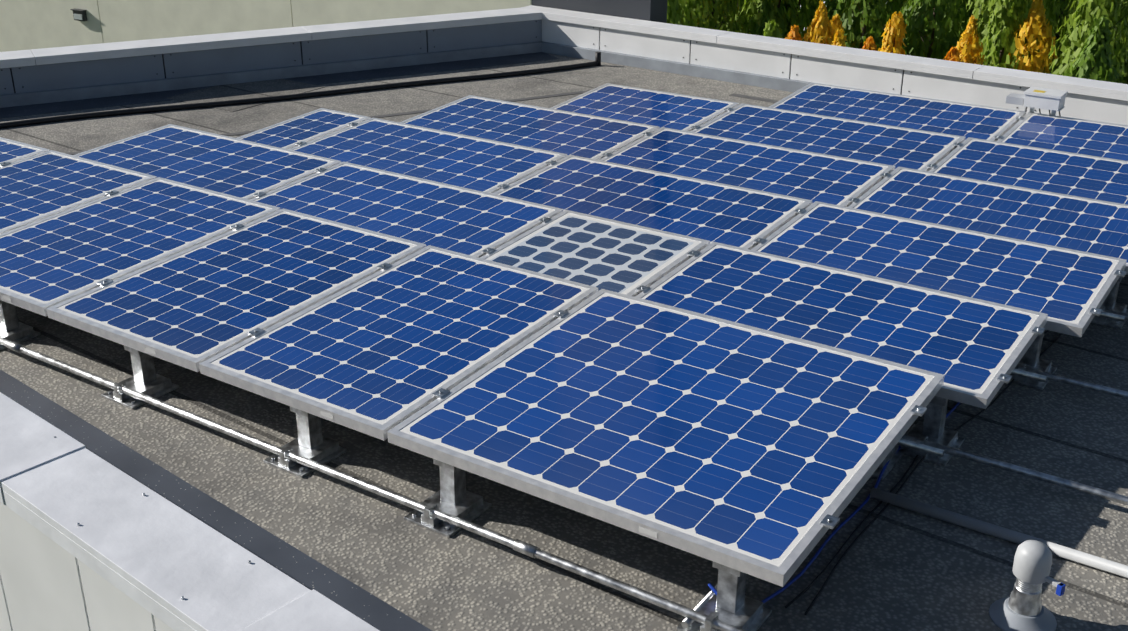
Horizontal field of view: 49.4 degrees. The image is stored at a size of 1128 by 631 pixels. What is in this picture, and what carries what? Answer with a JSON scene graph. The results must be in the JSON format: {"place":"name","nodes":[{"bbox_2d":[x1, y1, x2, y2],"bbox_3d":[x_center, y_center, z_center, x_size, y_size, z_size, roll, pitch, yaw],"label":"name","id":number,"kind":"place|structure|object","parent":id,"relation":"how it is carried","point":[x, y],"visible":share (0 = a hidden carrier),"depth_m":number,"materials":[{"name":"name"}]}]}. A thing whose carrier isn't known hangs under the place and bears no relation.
{"place":"outdoors","nodes":[
{"label":"outdoors","id":0,"kind":"place"},
{"bbox_2d":[0,0,531,51],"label":"wall","id":1,"kind":"structure","parent":0,"point":[31,24],"depth_m":35.20,"materials":[{"name":"grey paint"}]},
{"bbox_2d":[70,8,86,20],"bbox_3d":[-14.624,-9.062,36.987,0.510,0.330,0.170,13,27,26],"label":"wall lamp","id":2,"kind":"object","parent":1,"relation":"attached to","point":[79,15],"visible":1,"depth_m":36.92,"materials":[{"name":"grey metal"}]},
{"bbox_2d":[532,0,666,22],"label":"dark wall","id":3,"kind":"structure","parent":0,"point":[652,10],"depth_m":12.12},
{"bbox_3d":[5.681,11.632,7.227,30.556,21.990,11.408,15,28,31],"label":"building body","id":4,"kind":"object","parent":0,"visible":0},
{"bbox_2d":[0,502,173,630],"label":"facade cladding","id":5,"kind":"structure","parent":4,"relation":"attached to","point":[47,583],"depth_m":3.92,"materials":[{"name":"white metal"}]},
{"bbox_2d":[0,53,1127,630],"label":"roof deck","id":6,"kind":"structure","parent":4,"relation":"on","point":[900,569],"depth_m":4.72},
{"bbox_2d":[0,392,379,630],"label":"parapet coping","id":7,"kind":"object","parent":6,"relation":"on","point":[174,567],"visible":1,"depth_m":3.60,"materials":[{"name":"metal"}]},
{"bbox_2d":[0,369,431,630],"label":"flashing strip","id":8,"kind":"object","parent":6,"relation":"on","point":[299,566],"depth_m":4.62,"materials":[{"name":"grey metal"}]},
{"bbox_2d":[167,79,324,111],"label":"roof patches","id":9,"kind":"object","parent":6,"relation":"on","point":[258,89],"visible":0.71,"depth_m":10.89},
{"bbox_2d":[0,8,541,107],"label":"parapet","id":10,"kind":"structure","parent":6,"relation":"on","point":[53,74],"depth_m":11.26,"materials":[{"name":"grey concrete"}]},
{"bbox_2d":[0,52,558,118],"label":"flashing strip","id":11,"kind":"object","parent":6,"relation":"on","point":[62,106],"visible":0.67,"depth_m":11.36,"materials":[{"name":"grey metal"}]},
{"bbox_2d":[0,51,600,127],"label":"flashing","id":12,"kind":"object","parent":6,"relation":"on","point":[597,62],"visible":1,"depth_m":10.65,"materials":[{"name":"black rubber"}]},
{"bbox_2d":[65,90,589,154],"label":"roof seams","id":13,"kind":"object","parent":6,"relation":"on","point":[407,113],"visible":0.33,"depth_m":10.23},
{"bbox_2d":[0,108,1126,626],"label":"panel clamps","id":14,"kind":"object","parent":6,"relation":"on","point":[830,522],"visible":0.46,"depth_m":5.87,"materials":[{"name":"metal"}]},
{"bbox_2d":[0,277,1127,630],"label":"support posts","id":15,"kind":"object","parent":6,"relation":"on","point":[732,603],"visible":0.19,"depth_m":4.99,"materials":[{"name":"metal"}]},
{"bbox_2d":[0,137,49,162],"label":"solar panel","id":16,"kind":"object","parent":15,"relation":"on","point":[11,151],"visible":0.54,"depth_m":7.84,"materials":[{"name":"glass"}]},
{"bbox_2d":[0,150,156,233],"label":"solar panel","id":17,"kind":"object","parent":15,"relation":"on","point":[37,187],"visible":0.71,"depth_m":7.22,"materials":[{"name":"glass"}]},
{"bbox_2d":[0,177,280,316],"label":"solar panel","id":18,"kind":"object","parent":15,"relation":"on","point":[50,261],"visible":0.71,"depth_m":6.45,"materials":[{"name":"glass"}]},
{"bbox_2d":[73,124,340,199],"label":"solar panel","id":19,"kind":"object","parent":15,"relation":"on","point":[241,168],"visible":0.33,"depth_m":7.78,"materials":[{"name":"glass"}]},
{"bbox_2d":[46,208,425,371],"bbox_3d":[-1.543,-0.176,5.952,1.020,0.045,1.501,15,30,31],"label":"solar panel","id":20,"kind":"object","parent":15,"relation":"on","point":[192,308],"visible":0.81,"depth_m":5.83,"materials":[{"name":"glass"}]},
{"bbox_2d":[237,108,370,148],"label":"solar panel","id":21,"kind":"object","parent":15,"relation":"on","point":[305,127],"visible":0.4,"depth_m":8.50,"materials":[{"name":"glass"}]},
{"bbox_2d":[199,245,598,440],"bbox_3d":[-0.681,0.057,5.418,1.020,0.045,1.501,15,30,31],"label":"solar panel","id":22,"kind":"object","parent":15,"relation":"on","point":[380,354],"visible":0.83,"depth_m":5.29,"materials":[{"name":"glass"}]},
{"bbox_2d":[250,162,562,257],"bbox_3d":[-0.944,-0.591,6.935,1.660,0.045,0.901,15,30,31],"label":"solar panel","id":23,"kind":"object","parent":15,"relation":"on","point":[470,222],"visible":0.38,"depth_m":6.92,"materials":[{"name":"glass"}]},
{"bbox_2d":[288,118,566,193],"bbox_3d":[-0.918,-1.028,7.936,1.660,0.045,0.901,15,30,31],"label":"solar panel","id":24,"kind":"object","parent":15,"relation":"on","point":[471,162],"visible":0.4,"depth_m":7.92,"materials":[{"name":"glass"}]},
{"bbox_2d":[399,95,659,159],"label":"solar panel","id":25,"kind":"object","parent":15,"relation":"on","point":[572,133],"visible":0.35,"depth_m":8.55,"materials":[{"name":"glass"}]},
{"bbox_2d":[480,210,709,296],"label":"solar panel","id":26,"kind":"object","parent":15,"relation":"on","point":[600,253],"visible":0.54,"depth_m":6.28,"materials":[{"name":"glass"}]},
{"bbox_2d":[551,83,738,131],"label":"solar panel","id":27,"kind":"object","parent":15,"relation":"on","point":[660,109],"visible":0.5,"depth_m":9.06,"materials":[{"name":"glass"}]},
{"bbox_2d":[492,155,812,249],"bbox_3d":[0.475,-0.652,7.075,1.660,0.045,0.901,15,30,31],"label":"solar panel","id":28,"kind":"object","parent":15,"relation":"on","point":[731,215],"visible":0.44,"depth_m":7.05,"materials":[{"name":"glass"}]},
{"bbox_2d":[387,289,944,586],"bbox_3d":[0.425,0.356,4.734,1.610,0.045,1.501,15,30,31],"label":"solar panel","id":29,"kind":"object","parent":15,"relation":"on","point":[755,452],"visible":0.98,"depth_m":4.58,"materials":[{"name":"glass"}]},
{"bbox_2d":[600,127,894,206],"bbox_3d":[1.114,-0.924,7.697,1.660,0.045,0.901,15,30,31],"label":"solar panel","id":30,"kind":"object","parent":15,"relation":"on","point":[829,179],"visible":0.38,"depth_m":7.68,"materials":[{"name":"glass"}]},
{"bbox_2d":[690,103,965,170],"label":"solar panel","id":31,"kind":"object","parent":15,"relation":"on","point":[896,147],"visible":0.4,"depth_m":8.31,"materials":[{"name":"glass"}]},
{"bbox_2d":[635,242,1047,408],"bbox_3d":[1.220,-0.006,5.597,1.680,0.045,0.901,15,30,31],"label":"solar panel","id":32,"kind":"object","parent":15,"relation":"on","point":[971,349],"visible":0.75,"depth_m":5.55,"materials":[{"name":"glass"}]},
{"bbox_2d":[769,83,1025,140],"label":"solar panel","id":33,"kind":"object","parent":15,"relation":"on","point":[952,118],"visible":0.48,"depth_m":8.94,"materials":[{"name":"glass"}]},
{"bbox_2d":[751,201,1126,336],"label":"solar panel","id":34,"kind":"object","parent":15,"relation":"on","point":[1066,290],"visible":0.69,"depth_m":6.17,"materials":[{"name":"glass"}]},
{"bbox_2d":[848,167,1127,274],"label":"solar panel","id":35,"kind":"object","parent":15,"relation":"on","point":[1094,226],"visible":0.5,"depth_m":6.89,"materials":[{"name":"glass"}]},
{"bbox_2d":[928,137,1127,204],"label":"solar panel","id":36,"kind":"object","parent":15,"relation":"on","point":[1079,175],"visible":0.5,"depth_m":7.61,"materials":[{"name":"glass"}]},
{"bbox_2d":[997,112,1127,160],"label":"solar panel","id":37,"kind":"object","parent":15,"relation":"on","point":[1080,136],"visible":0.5,"depth_m":8.32,"materials":[{"name":"glass"}]},
{"bbox_2d":[0,309,1127,630],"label":"mounting rails","id":38,"kind":"object","parent":6,"relation":"on","point":[692,615],"visible":0.38,"depth_m":4.79,"materials":[{"name":"metal"}]},
{"bbox_2d":[729,93,777,102],"bbox_3d":[9.987,0.677,4.809,21.500,0.004,0.080,17,29,34],"label":"roof seam","id":39,"kind":"object","parent":6,"relation":"on","point":[754,98],"visible":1,"depth_m":10.68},
{"bbox_2d":[516,5,1127,124],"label":"parapet","id":40,"kind":"structure","parent":6,"relation":"on","point":[788,65],"depth_m":10.86,"materials":[{"name":"grey concrete"}]},
{"bbox_2d":[708,402,959,603],"bbox_3d":[1.999,0.213,5.743,0.174,0.101,4.719,17,29,34],"label":"cable","id":41,"kind":"object","parent":6,"relation":"on","point":[779,591],"visible":0.38,"depth_m":4.44,"materials":[{"name":"black plastic"}]},
{"bbox_2d":[785,330,1061,614],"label":"black cables","id":42,"kind":"object","parent":6,"relation":"on","point":[870,523],"visible":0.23,"depth_m":4.58,"materials":[{"name":"black rubber"}]},
{"bbox_2d":[870,487,1127,577],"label":"grey conduit","id":43,"kind":"object","parent":6,"relation":"on","point":[1086,559],"visible":1,"depth_m":4.48,"materials":[{"name":"plastic"}]},
{"bbox_2d":[989,540,1065,630],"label":"roof vent","id":44,"kind":"object","parent":6,"relation":"on","point":[1021,608],"visible":1,"depth_m":3.99,"materials":[{"name":"white metal"}]},
{"bbox_2d":[1006,87,1067,115],"bbox_3d":[3.404,-1.386,8.896,0.380,0.513,0.263,15,28,31],"label":"combiner box","id":45,"kind":"object","parent":6,"relation":"on","point":[1033,98],"visible":0.83,"depth_m":8.72,"materials":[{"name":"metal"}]},
{"label":"ground","id":46,"kind":"structure","parent":0,"visible":0},
{"bbox_2d":[667,0,683,24],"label":"green tree","id":47,"kind":"object","parent":46,"relation":"on","point":[674,7],"visible":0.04,"depth_m":57.89,"materials":[{"name":"green plant"}]},
{"bbox_2d":[672,0,713,28],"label":"green tree","id":48,"kind":"object","parent":46,"relation":"on","point":[692,5],"visible":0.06,"depth_m":64.36,"materials":[{"name":"green plant"}]},
{"bbox_2d":[690,0,751,33],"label":"green tree","id":49,"kind":"object","parent":46,"relation":"on","point":[720,20],"visible":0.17,"depth_m":75.34,"materials":[{"name":"green plant"}]},
{"bbox_2d":[720,0,757,34],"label":"green tree","id":50,"kind":"object","parent":46,"relation":"on","point":[741,2],"visible":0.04,"depth_m":88.58,"materials":[{"name":"green plant"}]},
{"bbox_2d":[734,0,810,38],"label":"green tree","id":51,"kind":"object","parent":46,"relation":"on","point":[752,8],"visible":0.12,"depth_m":81.73,"materials":[{"name":"green plant"}]},
{"bbox_2d":[763,19,781,37],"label":"green tree","id":52,"kind":"object","parent":46,"relation":"on","point":[772,29],"visible":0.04,"depth_m":59.87,"materials":[{"name":"green plant"}]},
{"bbox_2d":[747,0,803,40],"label":"green tree","id":53,"kind":"object","parent":46,"relation":"on","point":[780,12],"visible":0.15,"depth_m":74.76,"materials":[{"name":"green plant"}]},
{"bbox_2d":[785,25,802,40],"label":"autumn tree","id":54,"kind":"object","parent":46,"relation":"on","point":[793,34],"visible":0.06,"depth_m":62.25,"materials":[{"name":"orange plant"}]},
{"bbox_2d":[794,0,818,39],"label":"green tree","id":55,"kind":"object","parent":46,"relation":"on","point":[808,8],"visible":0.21,"depth_m":91.57,"materials":[{"name":"green plant"}]},
{"bbox_2d":[802,0,834,44],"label":"autumn tree","id":56,"kind":"object","parent":46,"relation":"on","point":[819,26],"visible":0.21,"depth_m":63.39,"materials":[{"name":"yellow plant"}]},
{"bbox_2d":[821,13,844,36],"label":"autumn tree","id":57,"kind":"object","parent":46,"relation":"on","point":[835,21],"visible":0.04,"depth_m":69.11,"materials":[{"name":"yellow plant"}]},
{"bbox_2d":[832,29,847,46],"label":"autumn tree","id":58,"kind":"object","parent":46,"relation":"on","point":[840,39],"visible":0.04,"depth_m":61.03,"materials":[{"name":"yellow plant"}]},
{"bbox_2d":[821,0,892,41],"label":"green tree","id":59,"kind":"object","parent":46,"relation":"on","point":[832,4],"visible":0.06,"depth_m":82.16,"materials":[{"name":"green plant"}]},
{"bbox_2d":[833,0,899,50],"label":"green tree","id":60,"kind":"object","parent":46,"relation":"on","point":[874,30],"visible":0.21,"depth_m":71.26,"materials":[{"name":"green plant"}]},
{"bbox_2d":[862,36,876,50],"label":"autumn tree","id":61,"kind":"object","parent":46,"relation":"on","point":[869,43],"visible":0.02,"depth_m":62.47,"materials":[{"name":"orange plant"}]},
{"bbox_2d":[855,0,893,25],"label":"green tree","id":62,"kind":"object","parent":46,"relation":"on","point":[886,5],"visible":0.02,"depth_m":88.64,"materials":[{"name":"green plant"}]},
{"bbox_2d":[878,11,906,54],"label":"autumn tree","id":63,"kind":"object","parent":46,"relation":"on","point":[896,27],"visible":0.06,"depth_m":64.06,"materials":[{"name":"yellow plant"}]},
{"bbox_2d":[886,0,916,17],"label":"green tree","id":64,"kind":"object","parent":46,"relation":"on","point":[898,4],"depth_m":96.53,"materials":[{"name":"green plant"}]},
{"bbox_2d":[878,0,963,57],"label":"green tree","id":65,"kind":"object","parent":46,"relation":"on","point":[903,5],"depth_m":80.07,"materials":[{"name":"green plant"}]},
{"bbox_2d":[892,0,977,59],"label":"green tree","id":66,"kind":"object","parent":46,"relation":"on","point":[939,44],"visible":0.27,"depth_m":73.37,"materials":[{"name":"green plant"}]},
{"bbox_2d":[945,46,963,61],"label":"autumn tree","id":67,"kind":"object","parent":46,"relation":"on","point":[953,54],"visible":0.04,"depth_m":60.93,"materials":[{"name":"orange plant"}]},
{"bbox_2d":[943,0,972,58],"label":"green tree","id":68,"kind":"object","parent":46,"relation":"on","point":[970,12],"visible":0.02,"depth_m":87.84,"materials":[{"name":"green plant"}]},
{"bbox_2d":[956,15,984,64],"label":"autumn tree","id":69,"kind":"object","parent":46,"relation":"on","point":[971,54],"visible":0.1,"depth_m":62.11,"materials":[{"name":"yellow plant"}]},
{"bbox_2d":[954,0,1052,37],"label":"green tree","id":70,"kind":"object","parent":46,"relation":"on","point":[971,4],"visible":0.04,"depth_m":76.45,"materials":[{"name":"green plant"}]},
{"bbox_2d":[979,0,1029,69],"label":"green tree","id":71,"kind":"object","parent":46,"relation":"on","point":[1003,30],"visible":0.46,"depth_m":65.28,"materials":[{"name":"green plant"}]},
{"bbox_2d":[973,0,1062,73],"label":"green tree","id":72,"kind":"object","parent":46,"relation":"on","point":[983,11],"visible":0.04,"depth_m":71.42,"materials":[{"name":"green plant"}]},
{"bbox_2d":[1005,0,1057,72],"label":"autumn tree","id":73,"kind":"object","parent":46,"relation":"on","point":[1034,27],"visible":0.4,"depth_m":64.55,"materials":[{"name":"yellow plant"}]},
{"bbox_2d":[1045,0,1075,73],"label":"green tree","id":74,"kind":"object","parent":46,"relation":"on","point":[1065,4],"visible":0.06,"depth_m":79.69,"materials":[{"name":"green plant"}]},
{"bbox_2d":[1043,0,1077,72],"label":"green tree","id":75,"kind":"object","parent":46,"relation":"on","point":[1067,9],"depth_m":87.39,"materials":[{"name":"green plant"}]},
{"bbox_2d":[1055,0,1118,77],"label":"green tree","id":76,"kind":"object","parent":46,"relation":"on","point":[1070,11],"visible":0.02,"depth_m":69.11,"materials":[{"name":"green plant"}]},
{"bbox_2d":[1048,0,1127,81],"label":"green tree","id":77,"kind":"object","parent":46,"relation":"on","point":[1076,31],"visible":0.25,"depth_m":59.96,"materials":[{"name":"green plant"}]},
{"bbox_2d":[1064,16,1123,83],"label":"green tree","id":78,"kind":"object","parent":46,"relation":"on","point":[1093,62],"visible":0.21,"depth_m":52.29,"materials":[{"name":"green plant"}]},
{"bbox_2d":[1111,0,1127,82],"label":"green tree","id":79,"kind":"object","parent":46,"relation":"on","point":[1124,5],"visible":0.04,"depth_m":83.69,"materials":[{"name":"green plant"}]},
{"bbox_2d":[1112,0,1127,83],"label":"green tree","id":80,"kind":"object","parent":46,"relation":"on","point":[1125,80],"visible":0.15,"depth_m":75.48,"materials":[{"name":"green plant"}]}
]}

